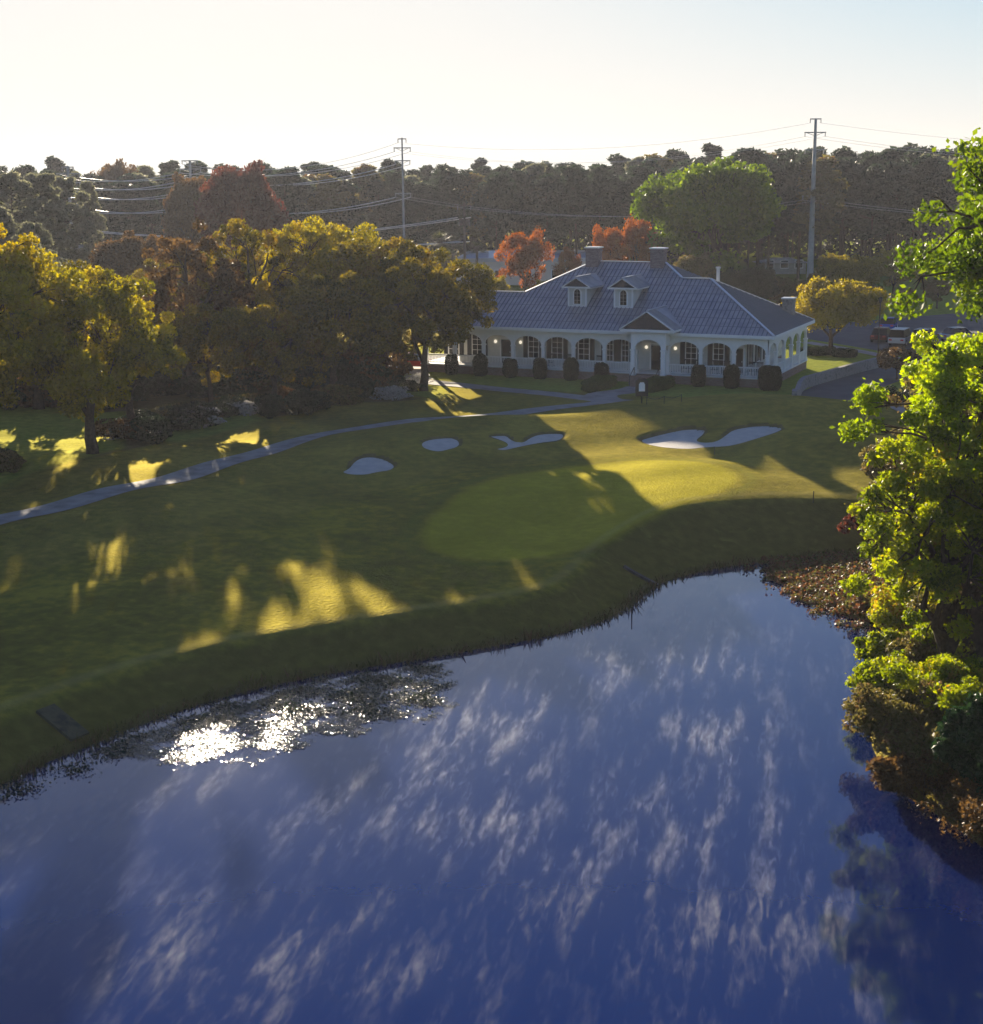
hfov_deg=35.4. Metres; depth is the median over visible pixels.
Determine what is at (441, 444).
sand bunker
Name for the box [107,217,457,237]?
overhead wire
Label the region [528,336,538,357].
window
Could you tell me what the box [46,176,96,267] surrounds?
pine tree
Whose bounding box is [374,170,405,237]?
pine tree
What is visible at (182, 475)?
cart path
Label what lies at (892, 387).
dark bush
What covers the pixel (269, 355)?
oak tree
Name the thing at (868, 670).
shore bush
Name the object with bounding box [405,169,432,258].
pine tree
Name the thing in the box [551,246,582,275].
orange tree
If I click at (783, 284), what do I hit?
olive tree
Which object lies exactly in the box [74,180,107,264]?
pine tree
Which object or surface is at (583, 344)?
window
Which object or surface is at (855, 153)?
pine tree
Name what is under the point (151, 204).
pine tree
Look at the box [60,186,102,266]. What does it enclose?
pine tree
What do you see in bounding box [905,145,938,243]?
pine tree
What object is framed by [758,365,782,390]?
clipped shrub
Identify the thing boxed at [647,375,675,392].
hedge
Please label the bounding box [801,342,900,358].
pavement
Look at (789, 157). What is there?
pine tree
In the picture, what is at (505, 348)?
door
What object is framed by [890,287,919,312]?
olive tree
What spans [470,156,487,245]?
pine tree
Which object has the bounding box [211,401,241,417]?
shrub
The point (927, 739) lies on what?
shore bush
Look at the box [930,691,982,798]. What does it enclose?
bush
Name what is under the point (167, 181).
pine tree
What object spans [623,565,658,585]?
drain edging
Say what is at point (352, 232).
overhead wire
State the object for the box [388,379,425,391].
shrub
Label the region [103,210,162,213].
overhead wire
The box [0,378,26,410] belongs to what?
shrub
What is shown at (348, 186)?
pine tree
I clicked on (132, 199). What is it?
overhead wire
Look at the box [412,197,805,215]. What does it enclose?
overhead wire
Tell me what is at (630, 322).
clubhouse
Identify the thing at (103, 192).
pine tree
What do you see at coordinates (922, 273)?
golden tree
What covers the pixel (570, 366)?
clipped shrub
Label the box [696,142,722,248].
pine tree
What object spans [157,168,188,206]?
pine tree
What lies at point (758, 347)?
window
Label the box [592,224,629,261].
orange tree
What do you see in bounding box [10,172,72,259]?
pine tree
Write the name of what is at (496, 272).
window
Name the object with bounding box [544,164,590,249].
pine tree
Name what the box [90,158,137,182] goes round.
brown tree
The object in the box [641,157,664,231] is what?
pine tree
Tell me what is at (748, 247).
pine tree
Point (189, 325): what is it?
oak tree
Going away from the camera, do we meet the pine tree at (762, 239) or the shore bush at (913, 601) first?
the shore bush at (913, 601)
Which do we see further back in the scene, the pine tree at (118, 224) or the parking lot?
the pine tree at (118, 224)
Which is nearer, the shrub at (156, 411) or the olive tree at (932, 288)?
the shrub at (156, 411)
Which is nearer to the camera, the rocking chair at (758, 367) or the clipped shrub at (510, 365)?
the rocking chair at (758, 367)
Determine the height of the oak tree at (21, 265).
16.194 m
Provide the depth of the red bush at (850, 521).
85.86 m
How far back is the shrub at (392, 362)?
136.64 m
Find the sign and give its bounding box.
[635,378,647,402]
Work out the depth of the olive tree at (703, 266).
196.06 m
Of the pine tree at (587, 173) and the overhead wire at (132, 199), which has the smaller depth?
the overhead wire at (132, 199)
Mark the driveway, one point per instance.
(843, 388)
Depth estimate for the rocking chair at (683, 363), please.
138.16 m
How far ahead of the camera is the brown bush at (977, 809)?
47.76 m
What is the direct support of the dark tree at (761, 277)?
on the ground at (310, 557)
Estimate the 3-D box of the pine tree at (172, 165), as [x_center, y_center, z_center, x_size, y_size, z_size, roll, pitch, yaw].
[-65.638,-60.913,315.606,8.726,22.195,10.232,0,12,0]
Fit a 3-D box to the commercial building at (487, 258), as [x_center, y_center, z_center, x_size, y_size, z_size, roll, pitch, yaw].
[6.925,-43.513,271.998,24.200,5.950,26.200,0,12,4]
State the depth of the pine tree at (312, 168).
319.13 m
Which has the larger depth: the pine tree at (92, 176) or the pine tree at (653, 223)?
the pine tree at (92, 176)
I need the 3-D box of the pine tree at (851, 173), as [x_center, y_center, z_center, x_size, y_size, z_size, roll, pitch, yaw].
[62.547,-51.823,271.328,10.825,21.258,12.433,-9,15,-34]
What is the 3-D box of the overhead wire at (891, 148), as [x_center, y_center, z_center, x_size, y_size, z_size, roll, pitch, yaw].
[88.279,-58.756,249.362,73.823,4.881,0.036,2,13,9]
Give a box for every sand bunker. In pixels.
[344,457,393,474]
[422,438,458,450]
[493,434,562,449]
[642,426,780,448]
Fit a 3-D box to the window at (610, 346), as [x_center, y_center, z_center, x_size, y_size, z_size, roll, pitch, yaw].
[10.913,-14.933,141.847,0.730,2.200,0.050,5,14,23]
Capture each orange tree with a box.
[493,225,555,290]
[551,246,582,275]
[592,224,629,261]
[617,213,659,260]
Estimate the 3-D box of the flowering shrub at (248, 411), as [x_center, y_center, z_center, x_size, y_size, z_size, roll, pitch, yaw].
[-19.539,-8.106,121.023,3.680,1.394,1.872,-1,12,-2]
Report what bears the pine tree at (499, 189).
on the ground at (310, 557)
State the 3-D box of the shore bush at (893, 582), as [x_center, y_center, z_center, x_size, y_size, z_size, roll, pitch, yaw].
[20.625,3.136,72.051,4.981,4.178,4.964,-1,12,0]
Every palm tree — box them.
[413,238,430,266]
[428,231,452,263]
[443,247,458,267]
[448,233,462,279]
[467,241,485,269]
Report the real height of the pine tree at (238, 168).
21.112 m
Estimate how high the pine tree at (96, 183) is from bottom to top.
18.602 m
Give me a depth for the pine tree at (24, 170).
312.62 m
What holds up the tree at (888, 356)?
on the ground at (310, 557)
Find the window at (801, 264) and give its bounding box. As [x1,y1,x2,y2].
[794,260,802,268]
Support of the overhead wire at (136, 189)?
attached to the utility pole at (190, 171)
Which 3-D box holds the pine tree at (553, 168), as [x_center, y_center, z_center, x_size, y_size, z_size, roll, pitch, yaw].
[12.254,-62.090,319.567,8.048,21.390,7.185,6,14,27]
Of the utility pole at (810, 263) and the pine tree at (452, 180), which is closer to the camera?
the utility pole at (810, 263)
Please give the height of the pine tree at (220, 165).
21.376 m
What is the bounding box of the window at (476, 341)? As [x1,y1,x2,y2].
[472,334,481,354]
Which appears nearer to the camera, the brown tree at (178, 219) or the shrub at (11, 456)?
the shrub at (11, 456)
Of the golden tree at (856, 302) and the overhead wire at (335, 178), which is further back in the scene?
the overhead wire at (335, 178)
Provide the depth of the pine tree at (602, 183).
271.25 m
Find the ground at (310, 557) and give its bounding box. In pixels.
[0,181,982,846]
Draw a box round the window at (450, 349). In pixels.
[448,344,459,354]
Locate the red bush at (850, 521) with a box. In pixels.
[836,503,897,544]
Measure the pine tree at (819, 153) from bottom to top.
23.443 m
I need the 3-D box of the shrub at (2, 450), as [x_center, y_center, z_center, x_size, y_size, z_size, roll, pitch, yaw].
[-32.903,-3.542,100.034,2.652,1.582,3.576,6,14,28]
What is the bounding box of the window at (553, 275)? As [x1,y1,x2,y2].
[551,269,556,278]
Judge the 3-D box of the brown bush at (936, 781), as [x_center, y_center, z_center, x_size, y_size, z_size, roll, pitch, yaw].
[14.523,9.028,52.122,2.778,2.280,2.786,-11,16,-38]
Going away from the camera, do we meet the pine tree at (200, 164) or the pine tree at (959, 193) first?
the pine tree at (959, 193)
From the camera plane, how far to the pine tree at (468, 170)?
296.04 m
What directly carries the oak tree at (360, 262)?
on the ground at (310, 557)
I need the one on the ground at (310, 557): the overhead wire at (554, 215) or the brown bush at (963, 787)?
the brown bush at (963, 787)
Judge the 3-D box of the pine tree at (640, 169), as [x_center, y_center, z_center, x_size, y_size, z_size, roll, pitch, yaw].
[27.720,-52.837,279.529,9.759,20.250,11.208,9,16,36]
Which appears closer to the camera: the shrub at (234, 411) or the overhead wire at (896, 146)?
the shrub at (234, 411)
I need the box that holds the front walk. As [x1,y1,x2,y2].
[584,386,634,402]
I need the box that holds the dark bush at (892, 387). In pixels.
[884,384,912,402]
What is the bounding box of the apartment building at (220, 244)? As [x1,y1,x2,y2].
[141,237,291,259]
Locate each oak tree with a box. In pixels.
[0,222,108,407]
[0,265,181,453]
[10,259,149,409]
[94,299,189,424]
[137,218,255,396]
[165,302,260,402]
[197,218,311,318]
[222,296,324,401]
[244,215,364,335]
[263,270,403,387]
[292,222,391,348]
[317,235,470,357]
[346,256,497,390]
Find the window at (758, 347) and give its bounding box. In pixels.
[757,346,759,361]
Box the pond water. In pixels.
[0,556,982,1023]
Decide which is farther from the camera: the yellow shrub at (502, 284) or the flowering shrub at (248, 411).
the yellow shrub at (502, 284)
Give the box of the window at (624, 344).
[621,340,628,361]
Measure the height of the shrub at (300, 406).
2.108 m
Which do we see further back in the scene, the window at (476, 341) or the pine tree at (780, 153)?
the pine tree at (780, 153)
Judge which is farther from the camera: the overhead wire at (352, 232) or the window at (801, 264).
the window at (801, 264)
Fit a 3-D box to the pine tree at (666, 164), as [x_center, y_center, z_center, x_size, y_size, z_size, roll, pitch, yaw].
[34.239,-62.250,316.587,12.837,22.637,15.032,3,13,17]
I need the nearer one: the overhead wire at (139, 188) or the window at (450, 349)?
the window at (450, 349)
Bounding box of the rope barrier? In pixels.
[646,394,681,404]
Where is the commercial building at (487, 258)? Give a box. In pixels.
[456,250,585,284]
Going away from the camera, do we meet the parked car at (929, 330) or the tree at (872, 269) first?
the parked car at (929, 330)
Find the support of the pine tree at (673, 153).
on the ground at (310, 557)
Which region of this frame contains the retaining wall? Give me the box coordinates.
[792,357,880,395]
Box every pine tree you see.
[0,166,7,174]
[0,170,46,251]
[0,205,15,234]
[0,206,19,248]
[3,184,14,209]
[10,164,38,174]
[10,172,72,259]
[11,220,60,277]
[35,170,68,240]
[42,155,65,172]
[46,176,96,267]
[60,168,74,178]
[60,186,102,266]
[69,171,82,187]
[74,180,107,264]
[80,173,103,181]
[92,178,109,235]
[93,183,124,245]
[99,181,157,239]
[119,173,146,233]
[131,172,161,233]
[132,180,165,240]
[135,165,158,181]
[153,173,188,215]
[154,159,180,194]
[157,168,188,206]
[163,160,210,193]
[212,163,224,172]
[228,165,240,248]
[246,162,275,176]
[265,166,315,233]
[292,177,318,237]
[300,161,321,175]
[301,164,327,176]
[302,174,317,224]
[303,173,355,231]
[308,166,357,226]
[333,178,373,235]
[349,163,383,215]
[353,179,401,241]
[367,158,401,241]
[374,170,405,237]
[377,161,404,238]
[385,179,419,232]
[393,174,429,270]
[399,181,451,264]
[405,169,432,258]
[418,164,434,176]
[426,173,462,267]
[427,168,473,256]
[432,163,458,261]
[448,172,487,250]
[459,168,480,249]
[468,172,520,249]
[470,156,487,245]
[472,166,491,247]
[483,172,509,249]
[489,165,509,242]
[506,162,554,237]
[506,168,540,247]
[512,160,527,169]
[528,173,570,245]
[533,163,555,247]
[541,160,556,249]
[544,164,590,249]
[547,165,597,254]
[554,162,574,249]
[577,169,589,240]
[582,165,623,233]
[583,164,616,239]
[587,163,599,245]
[606,153,631,177]
[607,173,654,260]
[611,170,633,254]
[617,165,659,244]
[624,155,644,260]
[636,153,674,243]
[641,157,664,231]
[650,167,689,261]
[663,148,695,255]
[675,159,692,254]
[675,161,689,258]
[690,159,709,249]
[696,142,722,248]
[726,155,745,261]
[734,146,787,265]
[740,170,771,265]
[759,154,772,259]
[761,152,776,259]
[763,162,789,267]
[772,147,801,256]
[772,154,828,278]
[774,151,801,256]
[783,154,793,257]
[786,151,839,239]
[791,154,850,258]
[804,147,829,234]
[826,156,867,255]
[829,145,854,257]
[839,153,892,255]
[843,150,859,257]
[844,152,859,253]
[848,163,895,258]
[857,150,875,257]
[874,146,908,250]
[876,161,928,248]
[884,158,907,249]
[894,154,956,246]
[900,142,919,246]
[904,148,931,251]
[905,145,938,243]
[918,153,950,245]
[933,156,966,242]
[938,147,963,243]
[954,162,977,237]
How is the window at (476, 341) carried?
in the clubhouse
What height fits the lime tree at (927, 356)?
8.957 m
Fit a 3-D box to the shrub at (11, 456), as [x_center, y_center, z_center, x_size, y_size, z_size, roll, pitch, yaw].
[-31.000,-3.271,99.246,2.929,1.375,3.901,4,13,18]
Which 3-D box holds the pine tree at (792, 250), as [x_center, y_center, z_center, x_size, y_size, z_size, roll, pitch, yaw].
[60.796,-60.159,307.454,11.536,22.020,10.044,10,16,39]
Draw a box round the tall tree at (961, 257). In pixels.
[883,127,982,323]
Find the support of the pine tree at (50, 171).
on the ground at (310, 557)
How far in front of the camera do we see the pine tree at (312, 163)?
334.15 m
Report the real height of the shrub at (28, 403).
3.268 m
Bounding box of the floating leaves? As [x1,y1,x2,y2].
[88,655,460,766]
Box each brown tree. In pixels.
[88,230,165,286]
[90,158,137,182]
[117,287,185,326]
[128,258,201,324]
[160,171,206,254]
[171,249,260,349]
[230,245,287,323]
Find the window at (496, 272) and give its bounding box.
[494,270,502,277]
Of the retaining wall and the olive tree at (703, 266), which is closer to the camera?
the retaining wall
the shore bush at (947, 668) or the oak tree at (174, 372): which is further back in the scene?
the oak tree at (174, 372)
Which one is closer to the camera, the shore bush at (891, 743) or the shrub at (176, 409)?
the shore bush at (891, 743)
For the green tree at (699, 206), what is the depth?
217.34 m
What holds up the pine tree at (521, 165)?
on the ground at (310, 557)
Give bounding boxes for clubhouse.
[427,246,814,387]
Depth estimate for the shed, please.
281.14 m
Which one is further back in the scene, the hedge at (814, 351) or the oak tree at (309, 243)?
the hedge at (814, 351)
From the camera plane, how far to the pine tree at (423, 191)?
281.22 m
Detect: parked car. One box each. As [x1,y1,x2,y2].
[396,352,431,367]
[870,327,889,341]
[878,317,897,328]
[888,327,911,345]
[910,328,937,345]
[937,326,976,340]
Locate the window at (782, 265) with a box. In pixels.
[780,260,788,268]
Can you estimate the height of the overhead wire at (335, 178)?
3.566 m
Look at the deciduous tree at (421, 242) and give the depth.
258.11 m
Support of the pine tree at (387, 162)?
on the ground at (310, 557)
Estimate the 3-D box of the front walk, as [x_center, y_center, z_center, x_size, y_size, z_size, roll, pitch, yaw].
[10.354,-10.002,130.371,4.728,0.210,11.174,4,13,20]
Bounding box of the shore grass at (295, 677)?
[0,542,861,788]
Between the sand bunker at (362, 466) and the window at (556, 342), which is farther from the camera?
the window at (556, 342)
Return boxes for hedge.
[581,374,617,392]
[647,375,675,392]
[800,346,828,355]
[820,345,835,354]
[832,348,857,357]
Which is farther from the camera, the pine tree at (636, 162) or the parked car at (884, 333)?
the pine tree at (636, 162)
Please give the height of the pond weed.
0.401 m
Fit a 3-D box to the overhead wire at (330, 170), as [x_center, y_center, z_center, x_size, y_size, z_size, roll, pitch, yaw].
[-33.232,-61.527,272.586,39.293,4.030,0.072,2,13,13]
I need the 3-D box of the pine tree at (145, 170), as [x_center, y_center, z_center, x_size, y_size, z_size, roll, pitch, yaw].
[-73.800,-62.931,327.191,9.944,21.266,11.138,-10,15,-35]
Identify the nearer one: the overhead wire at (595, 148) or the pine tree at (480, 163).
the overhead wire at (595, 148)
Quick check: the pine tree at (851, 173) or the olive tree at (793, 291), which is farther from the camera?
the pine tree at (851, 173)
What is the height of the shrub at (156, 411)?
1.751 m
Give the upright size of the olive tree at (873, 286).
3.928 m
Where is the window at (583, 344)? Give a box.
[578,338,589,359]
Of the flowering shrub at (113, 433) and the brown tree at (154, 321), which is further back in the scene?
the brown tree at (154, 321)
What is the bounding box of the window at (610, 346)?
[607,340,613,360]
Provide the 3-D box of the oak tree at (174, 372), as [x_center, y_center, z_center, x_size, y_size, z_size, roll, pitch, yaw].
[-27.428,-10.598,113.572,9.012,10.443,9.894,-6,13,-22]
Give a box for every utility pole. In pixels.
[56,166,80,264]
[179,160,200,178]
[393,138,410,264]
[457,203,470,280]
[802,118,825,280]
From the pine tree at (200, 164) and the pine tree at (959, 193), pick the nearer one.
the pine tree at (959, 193)
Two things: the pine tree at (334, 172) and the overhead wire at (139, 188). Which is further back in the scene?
the pine tree at (334, 172)
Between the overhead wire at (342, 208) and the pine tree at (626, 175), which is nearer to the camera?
the overhead wire at (342, 208)
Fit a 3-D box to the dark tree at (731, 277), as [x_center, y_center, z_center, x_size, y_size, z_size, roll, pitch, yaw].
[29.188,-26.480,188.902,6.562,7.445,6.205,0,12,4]
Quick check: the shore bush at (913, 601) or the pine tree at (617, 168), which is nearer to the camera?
the shore bush at (913, 601)
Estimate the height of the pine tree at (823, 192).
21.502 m
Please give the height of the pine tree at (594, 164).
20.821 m
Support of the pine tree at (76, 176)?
on the ground at (310, 557)
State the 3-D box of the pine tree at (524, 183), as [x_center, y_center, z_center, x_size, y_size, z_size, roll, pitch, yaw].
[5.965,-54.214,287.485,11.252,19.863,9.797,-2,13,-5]
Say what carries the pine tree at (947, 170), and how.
on the ground at (310, 557)
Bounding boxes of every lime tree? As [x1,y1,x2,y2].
[829,328,982,657]
[900,333,982,418]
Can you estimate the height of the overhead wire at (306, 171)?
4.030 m
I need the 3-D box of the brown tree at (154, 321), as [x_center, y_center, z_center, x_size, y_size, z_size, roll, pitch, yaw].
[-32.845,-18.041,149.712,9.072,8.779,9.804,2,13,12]
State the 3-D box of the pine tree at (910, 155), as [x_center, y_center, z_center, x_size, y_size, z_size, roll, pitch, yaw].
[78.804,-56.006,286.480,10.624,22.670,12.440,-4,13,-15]
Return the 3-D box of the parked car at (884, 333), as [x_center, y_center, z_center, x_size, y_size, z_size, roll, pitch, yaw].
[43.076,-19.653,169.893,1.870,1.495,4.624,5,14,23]
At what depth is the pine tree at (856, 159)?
292.93 m
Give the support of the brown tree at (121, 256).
on the ground at (310, 557)
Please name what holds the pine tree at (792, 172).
on the ground at (310, 557)
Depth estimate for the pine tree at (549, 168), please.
294.76 m
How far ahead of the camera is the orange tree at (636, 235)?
223.54 m
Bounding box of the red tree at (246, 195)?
[193,157,293,254]
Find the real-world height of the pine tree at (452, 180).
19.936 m
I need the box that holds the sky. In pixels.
[0,0,982,177]
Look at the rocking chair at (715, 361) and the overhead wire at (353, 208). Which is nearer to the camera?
the rocking chair at (715, 361)
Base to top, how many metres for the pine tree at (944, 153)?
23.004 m
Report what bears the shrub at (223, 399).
on the ground at (310, 557)
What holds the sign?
on the ground at (310, 557)
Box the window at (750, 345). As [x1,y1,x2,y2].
[748,344,751,365]
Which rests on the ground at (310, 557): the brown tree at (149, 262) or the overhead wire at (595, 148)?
the brown tree at (149, 262)
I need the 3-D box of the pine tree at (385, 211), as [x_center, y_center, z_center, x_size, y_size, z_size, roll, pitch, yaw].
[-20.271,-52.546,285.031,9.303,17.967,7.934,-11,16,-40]
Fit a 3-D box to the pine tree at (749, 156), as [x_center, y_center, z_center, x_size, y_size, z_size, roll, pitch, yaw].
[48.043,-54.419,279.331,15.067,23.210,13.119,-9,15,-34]
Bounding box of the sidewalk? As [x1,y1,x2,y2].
[419,379,588,400]
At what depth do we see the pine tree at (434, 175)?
304.20 m
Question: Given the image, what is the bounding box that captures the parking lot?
[807,312,982,353]
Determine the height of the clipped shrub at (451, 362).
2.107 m
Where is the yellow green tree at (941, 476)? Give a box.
[835,415,982,660]
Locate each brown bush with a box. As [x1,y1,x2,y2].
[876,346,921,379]
[878,749,956,802]
[907,777,982,828]
[920,789,982,848]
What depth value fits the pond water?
48.26 m
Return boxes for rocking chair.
[546,353,554,366]
[681,359,689,372]
[688,359,697,372]
[710,360,718,373]
[745,362,754,375]
[754,362,763,375]
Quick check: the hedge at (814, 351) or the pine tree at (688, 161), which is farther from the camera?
the pine tree at (688, 161)
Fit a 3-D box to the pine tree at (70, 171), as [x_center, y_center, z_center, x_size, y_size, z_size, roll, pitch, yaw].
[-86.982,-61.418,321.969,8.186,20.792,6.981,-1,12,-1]
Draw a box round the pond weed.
[0,655,459,799]
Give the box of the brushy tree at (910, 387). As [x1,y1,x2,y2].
[875,363,976,507]
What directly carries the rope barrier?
on the ground at (310, 557)
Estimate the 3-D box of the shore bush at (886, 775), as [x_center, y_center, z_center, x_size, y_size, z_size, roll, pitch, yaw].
[14.364,9.038,52.725,2.894,2.138,2.468,-2,13,-8]
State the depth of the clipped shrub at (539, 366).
140.78 m
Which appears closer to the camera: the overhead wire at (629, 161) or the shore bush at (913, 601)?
the shore bush at (913, 601)
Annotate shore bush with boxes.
[841,678,951,753]
[842,581,883,619]
[845,647,919,698]
[852,627,905,661]
[858,438,892,485]
[865,747,948,796]
[866,579,935,632]
[871,545,959,591]
[879,716,951,769]
[880,621,975,670]
[880,653,982,704]
[885,716,954,778]
[904,585,982,615]
[921,674,982,715]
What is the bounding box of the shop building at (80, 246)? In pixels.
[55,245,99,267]
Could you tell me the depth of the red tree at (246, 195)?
241.90 m
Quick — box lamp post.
[877,297,882,354]
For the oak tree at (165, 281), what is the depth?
130.26 m
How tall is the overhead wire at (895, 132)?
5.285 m
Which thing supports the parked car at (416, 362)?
on the side road
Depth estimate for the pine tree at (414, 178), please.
292.89 m
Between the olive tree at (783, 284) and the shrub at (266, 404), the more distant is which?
the olive tree at (783, 284)
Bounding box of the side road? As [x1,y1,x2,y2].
[391,355,445,374]
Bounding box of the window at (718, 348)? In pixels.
[712,343,724,365]
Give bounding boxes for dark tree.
[707,266,756,292]
[735,262,780,298]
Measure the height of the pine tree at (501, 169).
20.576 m
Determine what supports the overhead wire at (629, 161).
hanging from the utility pole at (403, 193)
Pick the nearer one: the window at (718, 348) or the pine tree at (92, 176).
the window at (718, 348)
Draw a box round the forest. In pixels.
[36,175,954,264]
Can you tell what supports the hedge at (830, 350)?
on the ground at (310, 557)
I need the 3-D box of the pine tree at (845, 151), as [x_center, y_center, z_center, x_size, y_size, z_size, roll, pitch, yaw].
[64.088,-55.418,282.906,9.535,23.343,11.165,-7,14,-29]
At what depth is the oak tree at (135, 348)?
100.45 m
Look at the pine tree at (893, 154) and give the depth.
282.59 m
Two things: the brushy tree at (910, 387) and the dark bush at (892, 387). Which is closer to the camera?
the brushy tree at (910, 387)
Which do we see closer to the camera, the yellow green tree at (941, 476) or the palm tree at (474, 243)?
the yellow green tree at (941, 476)
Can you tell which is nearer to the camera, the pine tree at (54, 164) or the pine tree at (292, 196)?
the pine tree at (292, 196)
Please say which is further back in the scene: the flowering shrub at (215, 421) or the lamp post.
the lamp post
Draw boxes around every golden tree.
[781,275,890,354]
[810,253,864,290]
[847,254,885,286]
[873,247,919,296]
[912,247,934,293]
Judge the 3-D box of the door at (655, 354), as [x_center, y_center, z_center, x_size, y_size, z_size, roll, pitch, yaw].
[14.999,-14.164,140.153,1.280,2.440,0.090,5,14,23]
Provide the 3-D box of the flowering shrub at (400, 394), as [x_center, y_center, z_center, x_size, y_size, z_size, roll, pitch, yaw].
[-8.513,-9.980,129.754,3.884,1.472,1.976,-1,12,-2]
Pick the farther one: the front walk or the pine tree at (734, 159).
the pine tree at (734, 159)
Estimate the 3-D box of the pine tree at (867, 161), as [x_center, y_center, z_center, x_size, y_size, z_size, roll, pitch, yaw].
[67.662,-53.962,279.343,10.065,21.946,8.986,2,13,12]
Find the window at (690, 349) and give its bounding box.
[685,342,696,364]
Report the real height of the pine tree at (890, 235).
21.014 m
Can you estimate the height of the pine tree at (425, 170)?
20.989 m
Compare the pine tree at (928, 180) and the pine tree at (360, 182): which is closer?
the pine tree at (928, 180)
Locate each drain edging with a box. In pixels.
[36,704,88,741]
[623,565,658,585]
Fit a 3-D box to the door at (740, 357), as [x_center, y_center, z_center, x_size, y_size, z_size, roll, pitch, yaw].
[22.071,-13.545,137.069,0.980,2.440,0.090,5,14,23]
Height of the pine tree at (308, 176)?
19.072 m
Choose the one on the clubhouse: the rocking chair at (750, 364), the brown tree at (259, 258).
the rocking chair at (750, 364)
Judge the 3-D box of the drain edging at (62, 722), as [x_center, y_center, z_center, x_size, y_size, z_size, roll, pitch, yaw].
[-16.340,8.031,58.639,1.883,0.968,0.900,7,15,31]
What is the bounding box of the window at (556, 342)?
[551,337,562,358]
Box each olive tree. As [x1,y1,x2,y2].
[673,251,720,277]
[766,276,794,303]
[784,277,809,300]
[868,284,887,295]
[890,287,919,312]
[920,277,950,308]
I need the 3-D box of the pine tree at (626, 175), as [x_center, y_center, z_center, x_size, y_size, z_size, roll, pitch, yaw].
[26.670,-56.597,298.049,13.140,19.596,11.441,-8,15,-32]
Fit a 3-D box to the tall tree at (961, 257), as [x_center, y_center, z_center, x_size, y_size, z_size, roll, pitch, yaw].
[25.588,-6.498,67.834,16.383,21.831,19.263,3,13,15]
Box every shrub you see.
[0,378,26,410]
[0,447,16,459]
[0,450,26,472]
[7,377,61,407]
[18,386,57,406]
[95,417,146,440]
[102,424,130,439]
[116,408,162,427]
[121,369,164,400]
[122,415,173,444]
[143,366,202,395]
[151,403,192,420]
[156,400,227,430]
[175,405,226,427]
[176,366,269,398]
[210,395,249,410]
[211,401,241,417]
[226,400,258,415]
[235,392,263,409]
[252,393,286,418]
[277,385,295,403]
[281,388,330,415]
[312,383,363,405]
[339,343,413,386]
[370,385,412,399]
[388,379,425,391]
[400,372,436,384]
[444,354,458,374]
[472,353,487,376]
[491,275,511,290]
[502,358,517,377]
[533,358,547,378]
[535,279,547,285]
[563,357,578,380]
[594,362,609,374]
[690,364,705,386]
[723,364,740,388]
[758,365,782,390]
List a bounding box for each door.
[500,337,510,362]
[650,343,660,369]
[736,346,744,373]
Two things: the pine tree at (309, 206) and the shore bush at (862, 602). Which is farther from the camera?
the pine tree at (309, 206)
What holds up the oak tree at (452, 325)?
on the ground at (310, 557)
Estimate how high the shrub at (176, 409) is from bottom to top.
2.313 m
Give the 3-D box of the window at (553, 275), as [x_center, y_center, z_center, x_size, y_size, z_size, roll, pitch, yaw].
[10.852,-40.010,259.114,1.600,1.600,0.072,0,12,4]
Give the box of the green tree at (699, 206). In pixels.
[630,156,786,271]
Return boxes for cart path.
[0,399,629,524]
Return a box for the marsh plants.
[743,550,894,631]
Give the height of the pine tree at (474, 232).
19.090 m
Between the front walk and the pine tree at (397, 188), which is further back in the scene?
the pine tree at (397, 188)
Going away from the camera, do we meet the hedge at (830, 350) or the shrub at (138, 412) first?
the shrub at (138, 412)
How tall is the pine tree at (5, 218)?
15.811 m
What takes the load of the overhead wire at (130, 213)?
attached to the utility pole at (190, 171)
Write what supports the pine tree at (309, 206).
on the ground at (310, 557)
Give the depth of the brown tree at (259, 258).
169.83 m
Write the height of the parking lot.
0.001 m
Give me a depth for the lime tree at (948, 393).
59.94 m
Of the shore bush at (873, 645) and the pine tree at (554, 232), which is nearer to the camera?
the shore bush at (873, 645)
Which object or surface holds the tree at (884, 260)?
on the ground at (310, 557)
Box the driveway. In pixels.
[801,356,922,400]
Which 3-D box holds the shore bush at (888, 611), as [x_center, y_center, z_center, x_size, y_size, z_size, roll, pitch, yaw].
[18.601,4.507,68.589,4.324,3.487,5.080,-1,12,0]
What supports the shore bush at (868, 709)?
on the ground at (310, 557)
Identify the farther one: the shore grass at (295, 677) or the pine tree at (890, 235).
the pine tree at (890, 235)
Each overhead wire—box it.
[64,174,173,181]
[74,183,171,189]
[80,173,197,180]
[94,210,162,213]
[95,186,172,189]
[98,197,162,199]
[102,217,470,235]
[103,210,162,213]
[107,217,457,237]
[184,152,392,175]
[187,143,396,169]
[206,152,407,175]
[206,164,409,185]
[270,164,394,185]
[289,197,395,213]
[295,197,410,213]
[396,197,799,216]
[399,137,800,162]
[404,123,807,149]
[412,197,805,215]
[416,136,824,162]
[810,137,974,156]
[824,123,965,139]
[825,136,960,153]
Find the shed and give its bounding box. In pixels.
[752,257,806,273]
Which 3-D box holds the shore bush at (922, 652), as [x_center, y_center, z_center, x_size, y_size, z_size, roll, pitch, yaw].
[17.539,5.857,61.748,3.886,2.816,4.379,1,13,8]
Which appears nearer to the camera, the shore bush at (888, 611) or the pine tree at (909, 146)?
the shore bush at (888, 611)
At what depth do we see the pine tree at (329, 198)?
278.96 m

